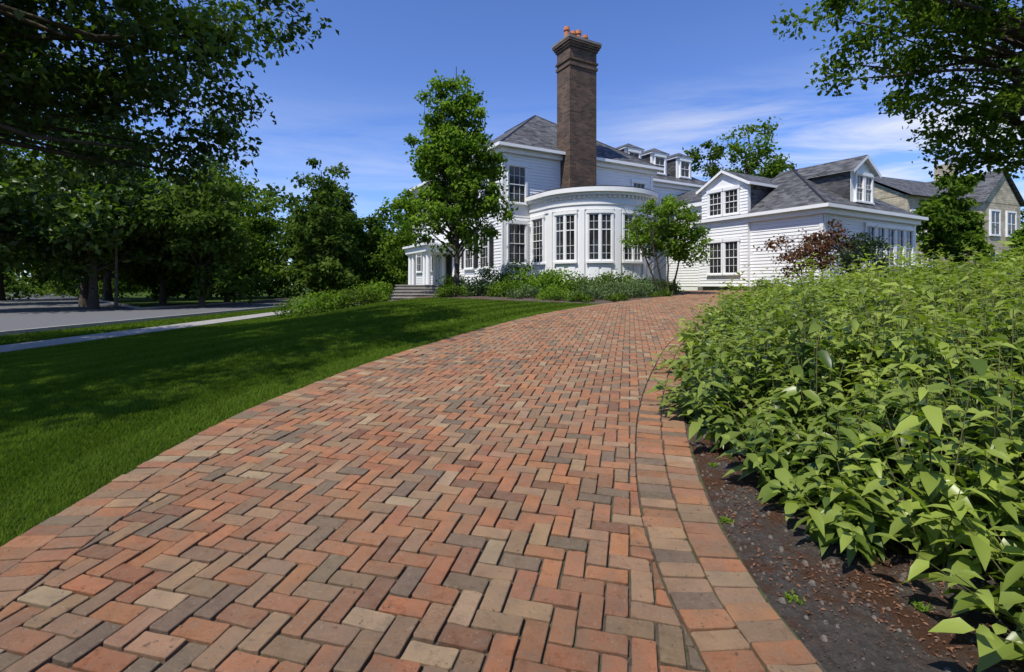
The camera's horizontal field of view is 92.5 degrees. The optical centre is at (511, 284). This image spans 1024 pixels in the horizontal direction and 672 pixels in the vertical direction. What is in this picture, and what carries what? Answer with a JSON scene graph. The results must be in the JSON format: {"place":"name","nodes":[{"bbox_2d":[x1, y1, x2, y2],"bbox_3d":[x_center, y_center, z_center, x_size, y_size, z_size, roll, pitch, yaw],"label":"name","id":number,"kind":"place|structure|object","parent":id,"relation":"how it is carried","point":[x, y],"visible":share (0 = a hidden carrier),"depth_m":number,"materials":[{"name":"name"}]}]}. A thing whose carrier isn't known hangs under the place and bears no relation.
{"place":"outdoors","nodes":[
{"label":"outdoors","id":0,"kind":"place"},
{"bbox_2d":[0,301,362,352],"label":"sidewalk","id":1,"kind":"structure","parent":0,"point":[33,344],"depth_m":13.66,"materials":[{"name":"concrete"}]},
{"bbox_2d":[0,292,391,330],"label":"street","id":2,"kind":"structure","parent":0,"point":[34,312],"depth_m":25.21,"materials":[{"name":"grey asphalt"}]},
{"bbox_2d":[111,229,117,309],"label":"tree trunk","id":3,"kind":"object","parent":2,"relation":"on","point":[116,285],"visible":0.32,"depth_m":26.95,"materials":[{"name":"plant"}]},
{"bbox_2d":[0,286,682,546],"bbox_3d":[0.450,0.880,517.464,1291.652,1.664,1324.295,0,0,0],"label":"ground","id":4,"kind":"structure","parent":0,"point":[141,301],"depth_m":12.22,"materials":[{"name":"green plant"}]},
{"bbox_2d":[0,136,46,257],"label":"shade tree","id":5,"kind":"object","parent":4,"relation":"on","point":[14,148],"visible":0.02,"depth_m":34.77,"materials":[{"name":"green plant"}]},
{"bbox_2d":[0,105,59,300],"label":"shade tree","id":6,"kind":"object","parent":4,"relation":"on","point":[5,277],"visible":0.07,"depth_m":43.56,"materials":[{"name":"green plant"}]},
{"bbox_2d":[0,115,70,272],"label":"shade tree","id":7,"kind":"object","parent":4,"relation":"on","point":[11,194],"visible":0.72,"depth_m":24.46,"materials":[{"name":"green plant"}]},
{"bbox_2d":[12,141,118,299],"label":"shade tree","id":8,"kind":"object","parent":4,"relation":"on","point":[101,277],"visible":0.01,"depth_m":45.50,"materials":[{"name":"green plant"}]},
{"bbox_2d":[0,116,188,309],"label":"shade tree","id":9,"kind":"object","parent":4,"relation":"on","point":[77,232],"visible":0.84,"depth_m":26.29,"materials":[{"name":"green plant"}]},
{"bbox_2d":[21,128,170,301],"bbox_3d":[-32.368,-5.783,41.395,13.086,14.669,11.841,0,0,-24],"label":"shade tree","id":10,"kind":"object","parent":4,"relation":"on","point":[107,293],"visible":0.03,"depth_m":39.82,"materials":[{"name":"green plant"}]},
{"bbox_2d":[0,110,206,306],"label":"shade tree","id":11,"kind":"object","parent":4,"relation":"on","point":[84,293],"visible":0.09,"depth_m":29.77,"materials":[{"name":"green plant"}]},
{"bbox_2d":[0,0,338,205],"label":"maple tree","id":12,"kind":"object","parent":4,"relation":"on","point":[22,23],"visible":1,"depth_m":9.88,"materials":[{"name":"green plant"}]},
{"bbox_2d":[106,170,248,304],"bbox_3d":[-23.145,-3.229,33.337,7.821,9.561,8.009,0,0,36],"label":"shade tree","id":13,"kind":"object","parent":4,"relation":"on","point":[151,277],"visible":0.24,"depth_m":32.55,"materials":[{"name":"green plant"}]},
{"bbox_2d":[0,296,392,335],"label":"street kerb","id":14,"kind":"structure","parent":4,"relation":"on","point":[19,331],"depth_m":17.00,"materials":[{"name":"concrete"}]},
{"bbox_2d":[129,164,271,306],"bbox_3d":[-19.134,-2.896,29.840,7.130,8.905,7.723,0,0,0],"label":"shade tree","id":15,"kind":"object","parent":4,"relation":"on","point":[204,228],"visible":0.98,"depth_m":28.91,"materials":[{"name":"green plant"}]},
{"bbox_2d":[4,258,407,299],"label":"distant shrubs","id":16,"kind":"object","parent":4,"relation":"on","point":[287,292],"visible":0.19,"depth_m":50.55,"materials":[{"name":"green plant"}]},
{"bbox_2d":[4,178,407,292],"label":"distant trees","id":17,"kind":"object","parent":4,"relation":"on","point":[291,198],"visible":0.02,"depth_m":79.02,"materials":[{"name":"green plant"}]},
{"bbox_2d":[179,145,283,297],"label":"shade tree","id":18,"kind":"object","parent":4,"relation":"on","point":[216,164],"visible":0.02,"depth_m":49.99,"materials":[{"name":"green plant"}]},
{"bbox_2d":[178,174,289,301],"bbox_3d":[-21.678,-3.357,36.981,7.737,9.818,8.008,0,0,35],"label":"shade tree","id":19,"kind":"object","parent":4,"relation":"on","point":[256,263],"visible":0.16,"depth_m":36.97,"materials":[{"name":"green plant"}]},
{"bbox_2d":[77,292,393,309],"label":"street kerb","id":20,"kind":"structure","parent":4,"relation":"on","point":[132,306],"depth_m":32.78,"materials":[{"name":"concrete"}]},
{"bbox_2d":[219,170,292,298],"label":"shade tree","id":21,"kind":"object","parent":4,"relation":"on","point":[269,227],"visible":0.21,"depth_m":46.61,"materials":[{"name":"green plant"}]},
{"bbox_2d":[269,293,326,316],"bbox_3d":[-8.866,1.063,20.363,2.245,1.394,2.179,0,0,35],"label":"garden shrub","id":22,"kind":"object","parent":4,"relation":"on","point":[284,312],"visible":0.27,"depth_m":19.98,"materials":[{"name":"green plant"}]},
{"bbox_2d":[288,285,352,316],"bbox_3d":[-7.507,0.780,19.139,2.415,1.560,2.605,0,0,0],"label":"garden shrub","id":23,"kind":"object","parent":4,"relation":"on","point":[323,301],"visible":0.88,"depth_m":18.62,"materials":[{"name":"green plant"}]},
{"bbox_2d":[278,197,365,296],"bbox_3d":[-14.529,-2.549,38.057,6.627,8.199,6.165,0,0,0],"label":"shade tree","id":24,"kind":"object","parent":4,"relation":"on","point":[311,271],"visible":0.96,"depth_m":37.25,"materials":[{"name":"green plant"}]},
{"bbox_2d":[276,158,367,295],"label":"shade tree","id":25,"kind":"object","parent":4,"relation":"on","point":[330,192],"visible":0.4,"depth_m":42.95,"materials":[{"name":"green plant"}]},
{"bbox_2d":[292,180,367,261],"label":"shade tree","id":26,"kind":"object","parent":4,"relation":"on","point":[352,214],"visible":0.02,"depth_m":52.01,"materials":[{"name":"green plant"}]},
{"bbox_2d":[338,203,407,295],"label":"shade tree","id":27,"kind":"object","parent":4,"relation":"on","point":[368,239],"visible":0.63,"depth_m":46.60,"materials":[{"name":"green plant"}]},
{"bbox_2d":[371,195,412,271],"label":"shade tree","id":28,"kind":"object","parent":4,"relation":"on","point":[392,240],"visible":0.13,"depth_m":40.16,"materials":[{"name":"green plant"}]},
{"bbox_2d":[391,285,443,299],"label":"stone steps","id":29,"kind":"structure","parent":4,"relation":"on","point":[406,291],"depth_m":20.82,"materials":[{"name":"stone"}]},
{"bbox_2d":[386,291,689,303],"bbox_3d":[0.482,0.750,20.250,16.164,0.813,9.900,0,0,0],"label":"planting bed","id":30,"kind":"object","parent":4,"relation":"on","point":[597,301],"visible":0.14,"depth_m":17.68,"materials":[{"name":"soil"}]},
{"bbox_2d":[329,280,385,309],"bbox_3d":[-6.109,0.553,19.641,2.253,1.446,2.520,0,0,0],"label":"garden shrub","id":31,"kind":"object","parent":30,"relation":"on","point":[364,296],"visible":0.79,"depth_m":19.28,"materials":[{"name":"green plant"}]},
{"bbox_2d":[355,276,393,303],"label":"garden shrub","id":32,"kind":"object","parent":30,"relation":"on","point":[384,286],"visible":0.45,"depth_m":21.11,"materials":[{"name":"green plant"}]},
{"bbox_2d":[429,283,468,296],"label":"garden shrub","id":33,"kind":"object","parent":30,"relation":"on","point":[443,292],"visible":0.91,"depth_m":18.71,"materials":[{"name":"green plant"}]},
{"bbox_2d":[381,66,518,295],"bbox_3d":[-2.439,-4.140,20.006,5.424,9.521,4.462,0,0,0],"label":"young linden tree","id":34,"kind":"object","parent":30,"relation":"on","point":[448,150],"visible":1,"depth_m":19.34,"materials":[{"name":"green plant"}]},
{"bbox_2d":[435,272,470,295],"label":"garden shrub","id":35,"kind":"object","parent":30,"relation":"on","point":[450,280],"visible":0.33,"depth_m":20.38,"materials":[{"name":"green plant"}]},
{"bbox_2d":[457,275,498,296],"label":"garden shrub","id":36,"kind":"object","parent":30,"relation":"on","point":[473,289],"visible":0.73,"depth_m":19.59,"materials":[{"name":"green plant"}]},
{"bbox_2d":[468,261,514,292],"bbox_3d":[-1.030,-0.215,22.239,2.381,1.967,1.899,0,0,0],"label":"garden shrub","id":37,"kind":"object","parent":30,"relation":"on","point":[487,274],"visible":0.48,"depth_m":22.07,"materials":[{"name":"green plant"}]},
{"bbox_2d":[485,278,525,296],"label":"garden shrub","id":38,"kind":"object","parent":30,"relation":"on","point":[501,289],"visible":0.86,"depth_m":18.85,"materials":[{"name":"green plant"}]},
{"bbox_2d":[495,259,536,286],"bbox_3d":[0.329,-0.268,22.316,2.352,1.811,2.397,0,0,0],"label":"garden shrub","id":39,"kind":"object","parent":30,"relation":"on","point":[512,266],"visible":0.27,"depth_m":22.26,"materials":[{"name":"green plant"}]},
{"bbox_2d":[505,283,542,298],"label":"garden shrub","id":40,"kind":"object","parent":30,"relation":"on","point":[514,294],"visible":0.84,"depth_m":17.86,"materials":[{"name":"green plant"}]},
{"bbox_2d":[498,267,558,296],"bbox_3d":[0.698,0.013,20.207,2.543,1.638,2.211,0,0,-40],"label":"garden shrub","id":41,"kind":"object","parent":30,"relation":"on","point":[523,280],"visible":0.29,"depth_m":19.88,"materials":[{"name":"green plant"}]},
{"bbox_2d":[525,265,579,295],"bbox_3d":[1.831,0.033,19.165,2.376,1.589,2.808,0,0,-37],"label":"garden shrub","id":42,"kind":"object","parent":30,"relation":"on","point":[558,279],"visible":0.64,"depth_m":18.98,"materials":[{"name":"green plant"}]},
{"bbox_2d":[533,283,575,300],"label":"groundcover plant","id":43,"kind":"object","parent":30,"relation":"on","point":[560,294],"visible":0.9,"depth_m":17.14,"materials":[{"name":"green plant"}]},
{"bbox_2d":[562,290,594,302],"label":"groundcover plant","id":44,"kind":"object","parent":30,"relation":"on","point":[579,297],"visible":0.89,"depth_m":16.30,"materials":[{"name":"green plant"}]},
{"bbox_2d":[563,271,600,291],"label":"garden shrub","id":45,"kind":"object","parent":30,"relation":"on","point":[583,277],"visible":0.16,"depth_m":19.43,"materials":[{"name":"green plant"}]},
{"bbox_2d":[567,283,613,299],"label":"groundcover plant","id":46,"kind":"object","parent":30,"relation":"on","point":[592,291],"visible":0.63,"depth_m":17.08,"materials":[{"name":"green plant"}]},
{"bbox_2d":[569,277,613,295],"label":"groundcover plant","id":47,"kind":"object","parent":30,"relation":"on","point":[584,285],"visible":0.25,"depth_m":18.90,"materials":[{"name":"green plant"}]},
{"bbox_2d":[585,276,632,298],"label":"groundcover plant","id":48,"kind":"object","parent":30,"relation":"on","point":[607,287],"visible":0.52,"depth_m":17.83,"materials":[{"name":"green plant"}]},
{"bbox_2d":[592,268,635,294],"bbox_3d":[4.244,0.029,20.988,2.091,1.581,2.407,0,0,0],"label":"garden shrub","id":49,"kind":"object","parent":30,"relation":"on","point":[620,278],"visible":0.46,"depth_m":20.72,"materials":[{"name":"green plant"}]},
{"bbox_2d":[604,293,628,300],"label":"groundcover plant","id":50,"kind":"object","parent":30,"relation":"on","point":[622,297],"visible":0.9,"depth_m":16.69,"materials":[{"name":"green plant"}]},
{"bbox_2d":[613,279,656,297],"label":"groundcover plant","id":51,"kind":"object","parent":30,"relation":"on","point":[636,291],"visible":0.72,"depth_m":18.24,"materials":[{"name":"green plant"}]},
{"bbox_2d":[617,273,661,296],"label":"groundcover plant","id":52,"kind":"object","parent":30,"relation":"on","point":[651,290],"visible":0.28,"depth_m":19.20,"materials":[{"name":"green plant"}]},
{"bbox_2d":[624,270,660,289],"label":"garden shrub","id":53,"kind":"object","parent":30,"relation":"on","point":[642,281],"visible":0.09,"depth_m":21.47,"materials":[{"name":"green plant"}]},
{"bbox_2d":[633,275,670,294],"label":"groundcover plant","id":54,"kind":"object","parent":30,"relation":"on","point":[659,285],"visible":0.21,"depth_m":20.18,"materials":[{"name":"green plant"}]},
{"bbox_2d":[646,287,675,296],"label":"groundcover plant","id":55,"kind":"object","parent":30,"relation":"on","point":[665,294],"visible":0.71,"depth_m":18.55,"materials":[{"name":"green plant"}]},
{"bbox_2d":[619,193,713,294],"bbox_3d":[6.361,-1.627,20.242,4.122,4.413,3.006,0,0,0],"label":"serviceberry tree","id":56,"kind":"object","parent":30,"relation":"on","point":[663,230],"visible":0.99,"depth_m":19.90,"materials":[{"name":"green plant"}]},
{"bbox_2d":[654,280,683,293],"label":"groundcover plant","id":57,"kind":"object","parent":30,"relation":"on","point":[675,288],"visible":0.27,"depth_m":21.33,"materials":[{"name":"green plant"}]},
{"bbox_2d":[662,279,681,291],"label":"groundcover plant","id":58,"kind":"object","parent":30,"relation":"on","point":[672,284],"visible":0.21,"depth_m":23.19,"materials":[{"name":"green plant"}]},
{"bbox_2d":[413,149,913,290],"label":"walls","id":59,"kind":"structure","parent":4,"relation":"on","point":[544,175],"depth_m":24.29,"materials":[{"name":"white paint"}]},
{"bbox_2d":[415,152,911,278],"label":"windows","id":60,"kind":"structure","parent":59,"relation":"attached to","point":[517,231],"depth_m":24.27,"materials":[{"name":"white glass"}]},
{"bbox_2d":[402,141,928,284],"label":"trim and cornices","id":61,"kind":"structure","parent":59,"relation":"attached to","point":[582,199],"depth_m":23.49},
{"bbox_2d":[422,115,918,220],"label":"roof","id":62,"kind":"structure","parent":59,"relation":"on","point":[795,188],"depth_m":24.60,"materials":[{"name":"stone"}]},
{"bbox_2d":[552,26,601,187],"bbox_3d":[3.412,-8.490,25.861,2.120,9.780,1.550,0,0,-30],"label":"chimney","id":63,"kind":"object","parent":62,"relation":"on","point":[575,52],"visible":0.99,"depth_m":25.35,"materials":[{"name":"brick"}]},
{"bbox_2d":[682,139,734,181],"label":"shade tree","id":64,"kind":"object","parent":4,"relation":"on","point":[713,169],"visible":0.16,"depth_m":49.73,"materials":[{"name":"green plant"}]},
{"bbox_2d":[703,116,796,181],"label":"shade tree","id":65,"kind":"object","parent":4,"relation":"on","point":[775,168],"visible":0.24,"depth_m":50.80,"materials":[{"name":"green plant"}]},
{"bbox_2d":[764,155,796,176],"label":"shade tree","id":66,"kind":"object","parent":4,"relation":"on","point":[788,165],"visible":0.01,"depth_m":56.98,"materials":[{"name":"green plant"}]},
{"bbox_2d":[685,305,1023,671],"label":"garden soil bed","id":67,"kind":"object","parent":4,"relation":"on","point":[897,661],"visible":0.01,"depth_m":2.04,"materials":[{"name":"brown soil"}]},
{"bbox_2d":[750,277,773,290],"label":"garden shrub","id":68,"kind":"object","parent":67,"relation":"on","point":[760,283],"visible":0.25,"depth_m":23.19,"materials":[{"name":"green plant"}]},
{"bbox_2d":[707,462,934,613],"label":"weeds","id":69,"kind":"object","parent":67,"relation":"on","point":[920,604],"visible":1,"depth_m":1.99,"materials":[{"name":"green plant"}]},
{"bbox_2d":[750,219,892,286],"bbox_3d":[11.365,-0.894,17.556,3.878,2.957,3.969,0,0,-38],"label":"purple smoke tree","id":70,"kind":"object","parent":67,"relation":"on","point":[828,242],"visible":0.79,"depth_m":17.54,"materials":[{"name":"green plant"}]},
{"bbox_2d":[645,238,1023,671],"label":"leafy perennial bed","id":71,"kind":"object","parent":67,"relation":"on","point":[933,388],"visible":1,"depth_m":3.22,"materials":[{"name":"green plant"}]},
{"bbox_2d":[688,395,1016,671],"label":"soil clods","id":72,"kind":"object","parent":67,"relation":"on","point":[813,583],"visible":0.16,"depth_m":2.13,"materials":[{"name":"brown soil"}]},
{"bbox_2d":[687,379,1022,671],"bbox_3d":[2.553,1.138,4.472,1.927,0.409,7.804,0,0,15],"label":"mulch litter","id":73,"kind":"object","parent":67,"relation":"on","point":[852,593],"visible":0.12,"depth_m":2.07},
{"bbox_2d":[828,232,927,280],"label":"ornamental shrub tree","id":74,"kind":"object","parent":67,"relation":"on","point":[869,245],"visible":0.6,"depth_m":16.63,"materials":[{"name":"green plant"}]},
{"bbox_2d":[770,0,1023,187],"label":"oak tree","id":75,"kind":"object","parent":4,"relation":"on","point":[976,23],"visible":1,"depth_m":12.78,"materials":[{"name":"green plant"}]},
{"bbox_2d":[874,163,1023,269],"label":"limestone house","id":76,"kind":"structure","parent":4,"relation":"on","point":[1000,200],"depth_m":43.63,"materials":[{"name":"stone"}]},
{"bbox_2d":[874,163,1023,269],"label":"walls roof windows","id":77,"kind":"structure","parent":76,"relation":"in","point":[998,196],"depth_m":43.63,"materials":[{"name":"stone"}]},
{"bbox_2d":[911,173,996,267],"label":"shade tree","id":78,"kind":"object","parent":4,"relation":"on","point":[953,221],"visible":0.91,"depth_m":33.61,"materials":[{"name":"green plant"}]},
{"bbox_2d":[965,246,1023,265],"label":"garden shrub","id":79,"kind":"object","parent":4,"relation":"on","point":[999,256],"visible":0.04,"depth_m":25.88,"materials":[{"name":"green plant"}]},
{"bbox_2d":[996,219,1023,261],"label":"shade tree","id":80,"kind":"object","parent":4,"relation":"on","point":[1017,235],"visible":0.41,"depth_m":30.84,"materials":[{"name":"green plant"}]},
{"bbox_2d":[1020,209,1023,227],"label":"shade tree","id":81,"kind":"object","parent":4,"relation":"on","point":[1022,214],"visible":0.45,"depth_m":51.30,"materials":[{"name":"green plant"}]},
{"bbox_2d":[0,290,826,671],"bbox_3d":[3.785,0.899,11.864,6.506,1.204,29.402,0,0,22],"label":"brick driveway","id":82,"kind":"structure","parent":0,"point":[344,458],"depth_m":2.40,"materials":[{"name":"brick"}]},
{"bbox_2d":[7,308,796,651],"bbox_3d":[1.239,0.970,7.921,4.800,0.640,15.068,0,0,23],"label":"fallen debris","id":83,"kind":"object","parent":82,"relation":"on","point":[315,518],"visible":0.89,"depth_m":2.57,"materials":[{"name":"brown plant"}]},
{"bbox_2d":[0,0,1023,284],"label":"sky","id":84,"kind":"structure","parent":0,"point":[672,75],"materials":[{"name":"blue"}]}
]}

